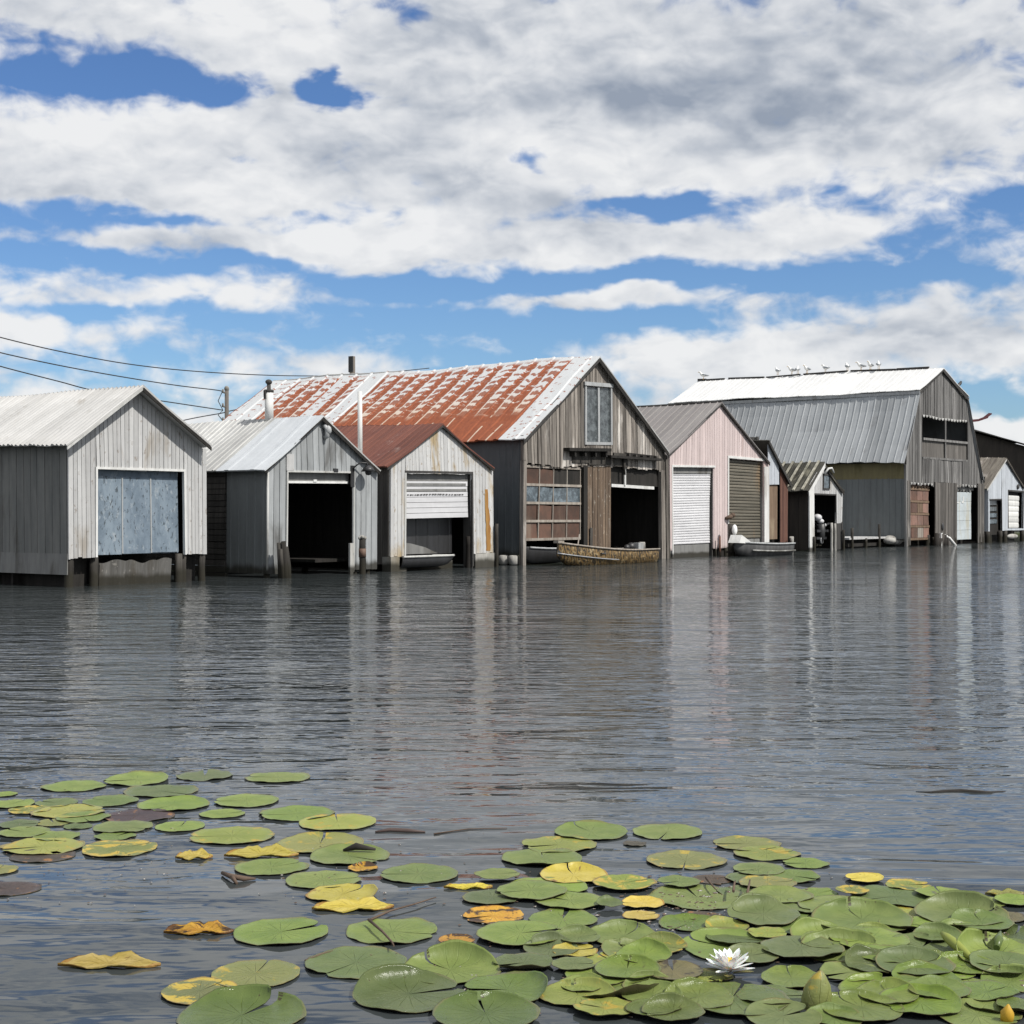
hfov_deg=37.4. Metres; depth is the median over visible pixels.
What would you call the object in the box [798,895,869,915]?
lily pad
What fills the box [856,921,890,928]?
lily pad
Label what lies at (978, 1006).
lily pad
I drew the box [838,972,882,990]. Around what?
lily pad
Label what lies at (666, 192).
sky
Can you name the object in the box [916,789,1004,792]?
log
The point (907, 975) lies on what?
lily pad
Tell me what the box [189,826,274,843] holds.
lily pad
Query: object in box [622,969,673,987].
lily pad
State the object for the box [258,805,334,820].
lily pad
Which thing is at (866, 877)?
lily pad
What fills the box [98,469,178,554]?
door
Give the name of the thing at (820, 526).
outboard motor
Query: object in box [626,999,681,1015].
lily pad
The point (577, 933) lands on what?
lily pad
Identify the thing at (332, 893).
lily pad
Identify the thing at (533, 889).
lily pad
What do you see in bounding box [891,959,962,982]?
lily pad
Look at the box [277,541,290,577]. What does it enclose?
mooring post
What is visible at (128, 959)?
lily pad
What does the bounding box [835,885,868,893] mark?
lily pad
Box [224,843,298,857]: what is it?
lily pad
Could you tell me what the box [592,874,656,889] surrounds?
lily pad
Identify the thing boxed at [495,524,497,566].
stake
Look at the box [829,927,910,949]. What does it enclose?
lily pad
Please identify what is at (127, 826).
lily pad
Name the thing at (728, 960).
water lily flower
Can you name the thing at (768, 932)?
lily pad
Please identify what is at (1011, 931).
lily pad
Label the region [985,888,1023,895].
lily pad
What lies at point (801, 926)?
lily pad
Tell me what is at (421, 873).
lily pad
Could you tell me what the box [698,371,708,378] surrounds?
gull
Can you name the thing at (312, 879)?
lily pad
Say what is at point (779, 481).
lean to
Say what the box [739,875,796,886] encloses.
lily pad
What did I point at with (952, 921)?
lily pad
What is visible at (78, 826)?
lily pad
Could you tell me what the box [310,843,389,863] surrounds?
lily pad
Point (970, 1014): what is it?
lily pad
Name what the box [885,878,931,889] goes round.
lily pad
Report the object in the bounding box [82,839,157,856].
lily pad
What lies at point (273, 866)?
lily pad
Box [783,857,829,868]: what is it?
lily pad
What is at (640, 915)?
lily pad
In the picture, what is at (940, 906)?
lily pad
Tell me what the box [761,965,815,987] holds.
lily pad
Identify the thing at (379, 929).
twig
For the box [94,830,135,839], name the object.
lily pad
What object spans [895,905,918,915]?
lily pad
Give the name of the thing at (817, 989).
bud
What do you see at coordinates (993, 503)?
door
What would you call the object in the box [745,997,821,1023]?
lily pad
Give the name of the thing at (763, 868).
lily pad
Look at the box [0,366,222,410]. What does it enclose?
overhead wire
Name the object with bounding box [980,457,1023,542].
boathouse
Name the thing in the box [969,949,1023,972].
lily pad
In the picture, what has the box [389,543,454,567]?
rowboat
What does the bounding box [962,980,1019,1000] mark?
lily pad
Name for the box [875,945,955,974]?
lily pad
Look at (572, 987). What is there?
lily pad
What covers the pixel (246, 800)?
lily pad
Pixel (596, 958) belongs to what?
lily pad
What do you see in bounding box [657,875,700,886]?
lily pad
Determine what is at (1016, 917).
lily pad
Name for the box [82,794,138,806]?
lily pad
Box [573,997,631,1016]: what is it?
lily pad
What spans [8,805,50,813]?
lily pad
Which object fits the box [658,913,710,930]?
lily pad
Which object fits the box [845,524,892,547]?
dock
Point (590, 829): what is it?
lily pad
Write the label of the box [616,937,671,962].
lily pad
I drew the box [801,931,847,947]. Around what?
lily pad
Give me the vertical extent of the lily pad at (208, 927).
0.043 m
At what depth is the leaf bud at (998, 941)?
5.47 m
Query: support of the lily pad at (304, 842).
on the water
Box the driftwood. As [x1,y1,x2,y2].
[221,871,255,883]
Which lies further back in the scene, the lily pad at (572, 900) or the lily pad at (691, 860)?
the lily pad at (691, 860)
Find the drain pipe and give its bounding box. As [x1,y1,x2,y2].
[940,533,955,544]
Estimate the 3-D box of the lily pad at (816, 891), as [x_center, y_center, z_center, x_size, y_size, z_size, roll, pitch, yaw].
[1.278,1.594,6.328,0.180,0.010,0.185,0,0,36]
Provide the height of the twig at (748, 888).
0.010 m
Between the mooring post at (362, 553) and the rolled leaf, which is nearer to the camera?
the rolled leaf
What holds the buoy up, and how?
hanging from the mooring post at (730, 546)
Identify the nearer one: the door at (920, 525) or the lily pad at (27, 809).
the lily pad at (27, 809)
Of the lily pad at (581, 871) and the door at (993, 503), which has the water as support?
the lily pad at (581, 871)
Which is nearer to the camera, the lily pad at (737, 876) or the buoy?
the lily pad at (737, 876)
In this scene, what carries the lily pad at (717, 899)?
on the water
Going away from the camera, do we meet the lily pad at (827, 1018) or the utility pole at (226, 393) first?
the lily pad at (827, 1018)
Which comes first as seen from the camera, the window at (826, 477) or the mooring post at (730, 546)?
the mooring post at (730, 546)
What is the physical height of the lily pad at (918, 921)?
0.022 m
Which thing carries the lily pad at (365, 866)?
on the water
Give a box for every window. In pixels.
[583,381,613,444]
[823,474,830,489]
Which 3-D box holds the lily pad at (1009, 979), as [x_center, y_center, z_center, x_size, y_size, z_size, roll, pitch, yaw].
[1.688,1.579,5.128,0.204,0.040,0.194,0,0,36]
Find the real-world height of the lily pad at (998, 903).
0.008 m
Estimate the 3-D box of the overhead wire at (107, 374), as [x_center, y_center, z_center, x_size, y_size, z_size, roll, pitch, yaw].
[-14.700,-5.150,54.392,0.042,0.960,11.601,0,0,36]
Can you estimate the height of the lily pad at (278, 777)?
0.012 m
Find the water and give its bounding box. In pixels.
[0,532,1023,1023]
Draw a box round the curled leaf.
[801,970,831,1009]
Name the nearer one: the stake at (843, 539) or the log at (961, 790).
the log at (961, 790)
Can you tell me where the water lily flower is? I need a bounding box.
[706,948,754,976]
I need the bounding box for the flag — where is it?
[973,413,991,421]
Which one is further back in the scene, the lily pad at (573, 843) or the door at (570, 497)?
the door at (570, 497)
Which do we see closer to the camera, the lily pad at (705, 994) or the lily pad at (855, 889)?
the lily pad at (705, 994)
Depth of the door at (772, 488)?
58.94 m
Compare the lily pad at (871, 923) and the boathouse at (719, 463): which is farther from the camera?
the boathouse at (719, 463)
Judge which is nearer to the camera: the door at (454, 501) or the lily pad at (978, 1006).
the lily pad at (978, 1006)
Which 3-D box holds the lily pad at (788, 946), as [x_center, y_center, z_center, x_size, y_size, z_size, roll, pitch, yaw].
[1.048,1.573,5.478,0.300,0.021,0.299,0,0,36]
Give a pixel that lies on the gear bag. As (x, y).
(631, 545)
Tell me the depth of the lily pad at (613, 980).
5.20 m
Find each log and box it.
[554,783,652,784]
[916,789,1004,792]
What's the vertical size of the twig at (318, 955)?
0.007 m
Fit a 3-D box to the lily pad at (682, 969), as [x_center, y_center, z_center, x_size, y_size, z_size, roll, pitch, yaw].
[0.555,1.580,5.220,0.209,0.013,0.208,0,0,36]
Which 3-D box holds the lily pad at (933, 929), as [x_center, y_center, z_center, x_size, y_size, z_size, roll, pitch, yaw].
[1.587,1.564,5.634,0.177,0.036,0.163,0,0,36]
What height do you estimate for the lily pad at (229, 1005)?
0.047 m
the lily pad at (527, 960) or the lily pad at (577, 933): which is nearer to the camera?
the lily pad at (527, 960)
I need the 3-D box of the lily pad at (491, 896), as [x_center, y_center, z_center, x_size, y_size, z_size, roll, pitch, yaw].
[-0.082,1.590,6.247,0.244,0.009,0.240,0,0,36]
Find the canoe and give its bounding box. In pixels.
[1007,534,1017,538]
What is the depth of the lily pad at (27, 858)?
6.99 m
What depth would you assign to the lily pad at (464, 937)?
5.64 m
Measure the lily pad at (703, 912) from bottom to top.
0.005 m
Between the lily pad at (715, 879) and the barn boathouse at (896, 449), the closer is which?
the lily pad at (715, 879)
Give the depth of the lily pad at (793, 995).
5.02 m
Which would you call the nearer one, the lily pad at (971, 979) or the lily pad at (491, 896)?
the lily pad at (971, 979)
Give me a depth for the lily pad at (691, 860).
6.95 m
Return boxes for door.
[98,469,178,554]
[288,472,348,483]
[406,481,467,518]
[526,464,580,540]
[611,475,653,489]
[673,473,709,544]
[729,459,759,537]
[769,485,776,538]
[904,484,929,539]
[957,492,970,539]
[990,500,997,534]
[1009,495,1018,527]
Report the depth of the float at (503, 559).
45.49 m
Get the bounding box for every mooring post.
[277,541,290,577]
[358,535,366,573]
[728,524,734,555]
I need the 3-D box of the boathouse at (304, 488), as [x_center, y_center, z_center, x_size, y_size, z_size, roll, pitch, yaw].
[-8.121,-0.667,40.626,9.090,5.547,4.343,0,0,36]
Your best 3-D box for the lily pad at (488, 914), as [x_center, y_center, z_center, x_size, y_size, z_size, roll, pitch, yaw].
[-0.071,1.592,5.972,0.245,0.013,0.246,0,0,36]
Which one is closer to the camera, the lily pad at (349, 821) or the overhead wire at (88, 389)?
the lily pad at (349, 821)
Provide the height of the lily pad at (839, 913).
0.058 m
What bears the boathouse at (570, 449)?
on the water
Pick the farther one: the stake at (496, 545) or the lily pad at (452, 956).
the stake at (496, 545)
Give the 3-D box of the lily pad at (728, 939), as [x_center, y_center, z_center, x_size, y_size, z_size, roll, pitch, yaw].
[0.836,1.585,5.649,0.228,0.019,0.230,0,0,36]
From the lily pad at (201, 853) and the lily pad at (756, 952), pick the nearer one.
the lily pad at (756, 952)
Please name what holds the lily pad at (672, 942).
on the water
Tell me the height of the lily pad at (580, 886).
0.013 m
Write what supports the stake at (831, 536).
in the water
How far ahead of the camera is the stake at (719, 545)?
54.80 m
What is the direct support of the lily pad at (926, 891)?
on the water
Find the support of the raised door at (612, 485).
in the boathouse at (570, 449)
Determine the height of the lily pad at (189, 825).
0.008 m
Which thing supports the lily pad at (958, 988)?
on the water
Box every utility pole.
[218,386,228,420]
[348,356,354,373]
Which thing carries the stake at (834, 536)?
in the water
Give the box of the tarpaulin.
[883,535,904,544]
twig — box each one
[304,950,332,960]
[367,918,394,946]
[370,897,435,919]
[434,828,502,834]
[705,876,715,889]
[746,879,750,892]
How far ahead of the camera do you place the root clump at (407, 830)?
7.55 m
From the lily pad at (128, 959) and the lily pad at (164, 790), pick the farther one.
the lily pad at (164, 790)
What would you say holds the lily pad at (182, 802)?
on the water
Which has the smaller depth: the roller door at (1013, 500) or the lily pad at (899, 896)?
the lily pad at (899, 896)
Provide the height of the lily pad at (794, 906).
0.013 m
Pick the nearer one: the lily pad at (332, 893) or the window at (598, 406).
the lily pad at (332, 893)
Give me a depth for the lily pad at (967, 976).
5.19 m
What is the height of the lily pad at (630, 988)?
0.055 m
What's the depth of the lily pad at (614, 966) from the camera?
5.26 m
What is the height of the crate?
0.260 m
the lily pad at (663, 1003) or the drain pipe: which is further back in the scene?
the drain pipe
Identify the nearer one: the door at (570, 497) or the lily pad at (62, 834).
the lily pad at (62, 834)
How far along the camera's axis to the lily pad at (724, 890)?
6.39 m
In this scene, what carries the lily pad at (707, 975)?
on the water
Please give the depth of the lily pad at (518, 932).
5.71 m
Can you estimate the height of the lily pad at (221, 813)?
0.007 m
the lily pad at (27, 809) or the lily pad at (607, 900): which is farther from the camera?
the lily pad at (27, 809)
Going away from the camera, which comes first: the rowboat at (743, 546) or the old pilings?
the rowboat at (743, 546)
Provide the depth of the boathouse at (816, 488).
62.13 m
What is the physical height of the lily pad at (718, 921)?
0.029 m
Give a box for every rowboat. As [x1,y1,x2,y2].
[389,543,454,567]
[526,547,560,563]
[728,535,795,555]
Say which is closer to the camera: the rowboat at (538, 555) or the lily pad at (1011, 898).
the lily pad at (1011, 898)
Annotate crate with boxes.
[634,543,643,548]
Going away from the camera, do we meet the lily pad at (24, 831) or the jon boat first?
the lily pad at (24, 831)
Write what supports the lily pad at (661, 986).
on the water
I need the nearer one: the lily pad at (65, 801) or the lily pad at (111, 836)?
the lily pad at (111, 836)
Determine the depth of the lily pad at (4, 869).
6.76 m
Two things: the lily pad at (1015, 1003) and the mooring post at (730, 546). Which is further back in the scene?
the mooring post at (730, 546)
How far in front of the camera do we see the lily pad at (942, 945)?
5.58 m
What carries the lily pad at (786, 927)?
on the water
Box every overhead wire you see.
[0,337,428,375]
[0,352,221,391]
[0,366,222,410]
[184,409,235,420]
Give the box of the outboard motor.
[814,514,829,544]
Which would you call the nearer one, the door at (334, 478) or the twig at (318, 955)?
the twig at (318, 955)
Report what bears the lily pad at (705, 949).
on the water
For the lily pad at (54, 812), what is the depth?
8.08 m
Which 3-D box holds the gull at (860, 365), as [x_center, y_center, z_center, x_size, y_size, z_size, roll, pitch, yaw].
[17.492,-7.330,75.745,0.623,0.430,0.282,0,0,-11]
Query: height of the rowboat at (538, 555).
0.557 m
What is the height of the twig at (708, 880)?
0.010 m
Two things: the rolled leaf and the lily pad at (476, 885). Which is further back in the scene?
the lily pad at (476, 885)
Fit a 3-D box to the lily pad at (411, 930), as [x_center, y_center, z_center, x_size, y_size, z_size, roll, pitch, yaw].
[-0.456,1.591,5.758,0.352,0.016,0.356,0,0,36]
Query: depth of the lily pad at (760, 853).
7.07 m
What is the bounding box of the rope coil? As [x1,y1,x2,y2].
[725,513,734,519]
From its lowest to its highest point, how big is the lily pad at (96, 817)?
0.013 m
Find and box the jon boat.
[553,541,659,565]
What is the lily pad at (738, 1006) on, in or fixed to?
on the water
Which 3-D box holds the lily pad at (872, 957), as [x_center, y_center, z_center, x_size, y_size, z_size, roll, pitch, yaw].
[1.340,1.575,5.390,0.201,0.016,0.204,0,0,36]
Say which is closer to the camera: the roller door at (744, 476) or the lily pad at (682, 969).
the lily pad at (682, 969)
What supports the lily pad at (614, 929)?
on the water
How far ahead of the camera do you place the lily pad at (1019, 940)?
5.58 m
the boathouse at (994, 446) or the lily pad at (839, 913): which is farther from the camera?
the boathouse at (994, 446)
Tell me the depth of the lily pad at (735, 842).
7.30 m
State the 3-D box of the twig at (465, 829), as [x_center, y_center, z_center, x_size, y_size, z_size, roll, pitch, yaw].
[-0.215,1.596,7.588,0.389,0.007,0.054,0,0,-21]
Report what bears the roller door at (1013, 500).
in the boathouse at (1003, 499)
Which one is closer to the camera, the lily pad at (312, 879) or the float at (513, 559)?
the lily pad at (312, 879)
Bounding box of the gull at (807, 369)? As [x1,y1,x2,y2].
[803,365,810,372]
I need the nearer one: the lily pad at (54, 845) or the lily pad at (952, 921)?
the lily pad at (952, 921)
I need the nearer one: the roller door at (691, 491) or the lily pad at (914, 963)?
the lily pad at (914, 963)
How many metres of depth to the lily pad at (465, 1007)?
4.81 m
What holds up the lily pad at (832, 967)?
on the water
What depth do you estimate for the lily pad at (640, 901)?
6.15 m
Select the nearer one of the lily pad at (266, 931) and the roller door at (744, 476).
the lily pad at (266, 931)
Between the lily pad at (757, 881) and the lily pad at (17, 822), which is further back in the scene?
the lily pad at (17, 822)
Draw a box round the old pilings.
[933,533,948,545]
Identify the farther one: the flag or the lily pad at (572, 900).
the flag
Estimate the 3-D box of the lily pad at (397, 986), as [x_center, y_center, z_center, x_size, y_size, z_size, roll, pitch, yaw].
[-0.335,1.568,4.998,0.358,0.062,0.372,0,0,36]
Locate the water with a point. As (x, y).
(842, 710)
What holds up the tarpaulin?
on the dock
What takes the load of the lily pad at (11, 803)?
on the water
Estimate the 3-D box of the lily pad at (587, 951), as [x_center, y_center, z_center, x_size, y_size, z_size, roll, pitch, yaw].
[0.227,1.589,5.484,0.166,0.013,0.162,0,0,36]
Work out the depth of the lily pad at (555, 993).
5.00 m
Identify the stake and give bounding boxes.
[349,543,352,573]
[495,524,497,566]
[719,536,720,555]
[813,537,815,550]
[830,523,832,550]
[834,523,835,549]
[842,530,844,549]
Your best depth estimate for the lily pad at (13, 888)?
6.41 m
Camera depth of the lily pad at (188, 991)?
5.06 m
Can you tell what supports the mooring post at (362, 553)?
in the water
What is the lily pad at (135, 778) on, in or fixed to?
on the water
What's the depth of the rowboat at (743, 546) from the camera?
54.60 m
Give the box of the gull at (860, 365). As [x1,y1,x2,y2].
[855,361,865,368]
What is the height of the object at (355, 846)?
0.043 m
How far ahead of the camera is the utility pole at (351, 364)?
66.48 m
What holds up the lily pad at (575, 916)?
on the water
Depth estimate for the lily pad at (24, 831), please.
7.54 m
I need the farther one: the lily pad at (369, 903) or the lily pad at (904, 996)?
the lily pad at (369, 903)
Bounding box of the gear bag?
[624,542,635,548]
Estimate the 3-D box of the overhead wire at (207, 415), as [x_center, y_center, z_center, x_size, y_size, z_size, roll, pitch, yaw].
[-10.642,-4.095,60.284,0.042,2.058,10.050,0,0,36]
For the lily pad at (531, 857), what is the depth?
6.98 m
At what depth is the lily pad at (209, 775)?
9.15 m
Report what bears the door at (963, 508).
in the barn boathouse at (896, 449)
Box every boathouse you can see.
[0,385,211,587]
[117,379,380,577]
[224,356,669,565]
[335,423,494,571]
[637,400,769,557]
[668,366,983,546]
[781,460,844,550]
[975,430,1023,531]
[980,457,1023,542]
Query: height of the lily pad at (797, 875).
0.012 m
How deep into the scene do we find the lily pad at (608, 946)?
5.54 m
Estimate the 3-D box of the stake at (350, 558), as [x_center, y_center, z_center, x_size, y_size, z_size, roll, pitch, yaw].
[-4.135,1.350,38.816,0.060,1.100,0.120,0,0,36]
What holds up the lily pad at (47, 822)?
on the water
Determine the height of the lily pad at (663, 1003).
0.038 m
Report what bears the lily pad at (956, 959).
on the water
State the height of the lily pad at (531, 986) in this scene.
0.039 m
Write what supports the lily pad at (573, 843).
on the water
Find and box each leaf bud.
[993,931,1002,950]
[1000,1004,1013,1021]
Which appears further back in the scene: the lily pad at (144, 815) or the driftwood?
the lily pad at (144, 815)
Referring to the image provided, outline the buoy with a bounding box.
[732,524,736,534]
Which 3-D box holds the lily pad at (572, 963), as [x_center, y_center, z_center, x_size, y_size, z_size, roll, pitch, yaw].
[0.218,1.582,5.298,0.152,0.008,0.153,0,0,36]
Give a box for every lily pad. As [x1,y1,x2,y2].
[0,791,17,796]
[0,799,34,807]
[0,819,39,827]
[0,826,50,836]
[0,838,84,853]
[0,864,18,873]
[0,881,41,895]
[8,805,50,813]
[9,849,75,862]
[30,804,104,817]
[32,830,79,840]
[35,797,77,806]
[36,818,69,825]
[40,780,106,791]
[55,811,110,822]
[58,950,160,968]
[63,823,92,828]
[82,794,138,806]
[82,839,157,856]
[93,820,152,832]
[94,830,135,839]
[103,770,167,785]
[104,808,174,821]
[123,784,198,796]
[137,795,209,810]
[155,820,204,831]
[161,976,236,1004]
[163,920,233,934]
[175,847,212,859]
[176,769,232,780]
[176,984,306,1023]
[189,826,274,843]
[199,808,244,817]
[211,959,299,986]
[214,793,278,806]
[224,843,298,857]
[233,917,327,945]
[234,858,309,874]
[244,772,309,781]
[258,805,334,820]
[277,831,363,852]
[285,870,361,887]
[299,813,375,829]
[305,883,377,900]
[305,946,406,978]
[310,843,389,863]
[312,896,393,912]
[346,917,436,943]
[348,861,377,871]
[352,963,464,1012]
[380,863,457,883]
[404,939,500,983]
[432,990,540,1023]
[438,933,474,942]
[444,882,491,889]
[462,889,522,903]
[462,905,523,923]
[464,971,547,1001]
[474,868,519,878]
[476,920,559,945]
[493,952,552,969]
[496,879,566,899]
[501,848,581,864]
[510,877,587,898]
[522,835,596,852]
[523,930,578,956]
[528,907,597,928]
[535,891,599,908]
[540,861,607,882]
[540,976,615,1005]
[551,956,594,969]
[552,942,597,956]
[554,819,627,839]
[559,924,599,942]
[560,972,603,991]
[565,966,625,984]
[565,977,658,997]
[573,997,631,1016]
[586,951,628,967]
[591,919,654,944]
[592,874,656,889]
[595,954,660,977]
[596,895,622,906]
[601,937,636,955]
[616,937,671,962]
[621,980,681,1002]
[622,895,664,907]
[622,910,659,919]
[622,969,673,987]
[623,841,645,845]
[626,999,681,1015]
[632,823,701,839]
[641,992,704,1020]
[642,931,687,952]
[643,959,702,979]
[646,849,726,869]
[648,884,743,909]
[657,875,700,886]
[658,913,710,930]
[664,976,733,1008]
[683,926,768,961]
[686,911,718,919]
[693,874,731,883]
[696,968,733,981]
[703,982,789,1015]
[705,915,748,928]
[706,929,764,944]
[713,835,781,850]
[717,885,755,896]
[725,870,792,883]
[726,943,778,962]
[727,893,800,924]
[733,845,800,860]
[733,862,784,874]
[736,984,802,1004]
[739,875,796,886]
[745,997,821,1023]
[748,926,786,937]
[749,885,813,902]
[755,911,810,933]
[760,935,844,957]
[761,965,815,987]
[767,869,820,882]
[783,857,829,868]
[783,898,829,912]
[790,916,837,935]
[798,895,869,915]
[800,926,875,961]
[801,887,837,896]
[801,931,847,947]
[805,1002,863,1023]
[811,896,913,932]
[820,960,880,981]
[823,989,903,1020]
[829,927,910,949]
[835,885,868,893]
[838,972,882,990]
[845,872,883,881]
[845,943,900,972]
[852,885,936,906]
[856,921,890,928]
[856,976,918,1003]
[861,944,913,962]
[871,974,928,998]
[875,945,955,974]
[879,916,935,928]
[879,983,961,1014]
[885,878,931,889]
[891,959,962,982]
[893,932,954,955]
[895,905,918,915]
[908,974,971,999]
[913,890,1009,925]
[913,921,961,940]
[914,886,958,896]
[936,951,993,973]
[938,998,1022,1023]
[940,918,1004,938]
[951,907,1014,929]
[953,965,975,978]
[956,927,1023,966]
[960,975,980,981]
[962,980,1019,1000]
[966,1000,1023,1012]
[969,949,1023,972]
[980,964,1023,992]
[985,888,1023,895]
[988,896,1005,907]
[993,924,1023,939]
[994,892,1023,904]
[996,997,1023,1010]
[1008,911,1023,921]
[1010,938,1023,943]
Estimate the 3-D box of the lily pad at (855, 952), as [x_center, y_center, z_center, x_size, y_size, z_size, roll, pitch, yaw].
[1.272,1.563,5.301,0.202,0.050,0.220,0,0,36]
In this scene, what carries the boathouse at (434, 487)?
on the water
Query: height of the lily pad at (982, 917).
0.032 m
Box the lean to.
[750,436,791,542]
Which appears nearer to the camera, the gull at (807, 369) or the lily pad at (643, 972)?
the lily pad at (643, 972)
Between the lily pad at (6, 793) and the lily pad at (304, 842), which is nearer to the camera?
the lily pad at (304, 842)
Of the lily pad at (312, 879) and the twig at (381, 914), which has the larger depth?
the lily pad at (312, 879)
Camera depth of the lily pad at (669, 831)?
7.55 m
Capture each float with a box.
[499,555,508,564]
[508,555,518,564]
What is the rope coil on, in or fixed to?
hanging from the boathouse at (719, 463)
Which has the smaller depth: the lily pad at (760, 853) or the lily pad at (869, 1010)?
the lily pad at (869, 1010)
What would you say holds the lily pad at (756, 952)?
on the water
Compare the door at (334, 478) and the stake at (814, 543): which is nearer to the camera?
the door at (334, 478)
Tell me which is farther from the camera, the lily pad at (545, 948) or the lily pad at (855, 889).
the lily pad at (855, 889)
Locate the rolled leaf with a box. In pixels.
[940,931,969,959]
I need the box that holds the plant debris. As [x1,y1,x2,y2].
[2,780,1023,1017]
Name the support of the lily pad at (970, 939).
on the water
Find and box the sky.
[0,0,1023,445]
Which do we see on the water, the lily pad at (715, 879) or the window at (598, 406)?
the lily pad at (715, 879)
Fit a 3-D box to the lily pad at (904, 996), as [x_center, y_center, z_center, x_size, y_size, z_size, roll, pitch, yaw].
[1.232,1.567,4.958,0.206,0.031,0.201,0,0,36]
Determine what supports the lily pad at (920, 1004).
on the water
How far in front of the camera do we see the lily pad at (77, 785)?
8.81 m
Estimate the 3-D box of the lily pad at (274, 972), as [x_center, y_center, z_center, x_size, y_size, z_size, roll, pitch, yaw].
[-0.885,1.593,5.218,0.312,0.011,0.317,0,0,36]
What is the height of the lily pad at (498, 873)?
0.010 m
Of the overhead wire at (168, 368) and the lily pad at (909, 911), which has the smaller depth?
the lily pad at (909, 911)
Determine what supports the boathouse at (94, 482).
on the water
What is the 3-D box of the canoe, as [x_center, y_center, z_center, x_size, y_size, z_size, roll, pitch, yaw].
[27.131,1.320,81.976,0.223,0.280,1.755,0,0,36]
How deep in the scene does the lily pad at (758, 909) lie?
5.99 m
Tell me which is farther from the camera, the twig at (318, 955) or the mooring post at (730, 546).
the mooring post at (730, 546)
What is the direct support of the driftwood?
on the water
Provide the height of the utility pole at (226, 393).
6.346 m
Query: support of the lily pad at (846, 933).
on the water
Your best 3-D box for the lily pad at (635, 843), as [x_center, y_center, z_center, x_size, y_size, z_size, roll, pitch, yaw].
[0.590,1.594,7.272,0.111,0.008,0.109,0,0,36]

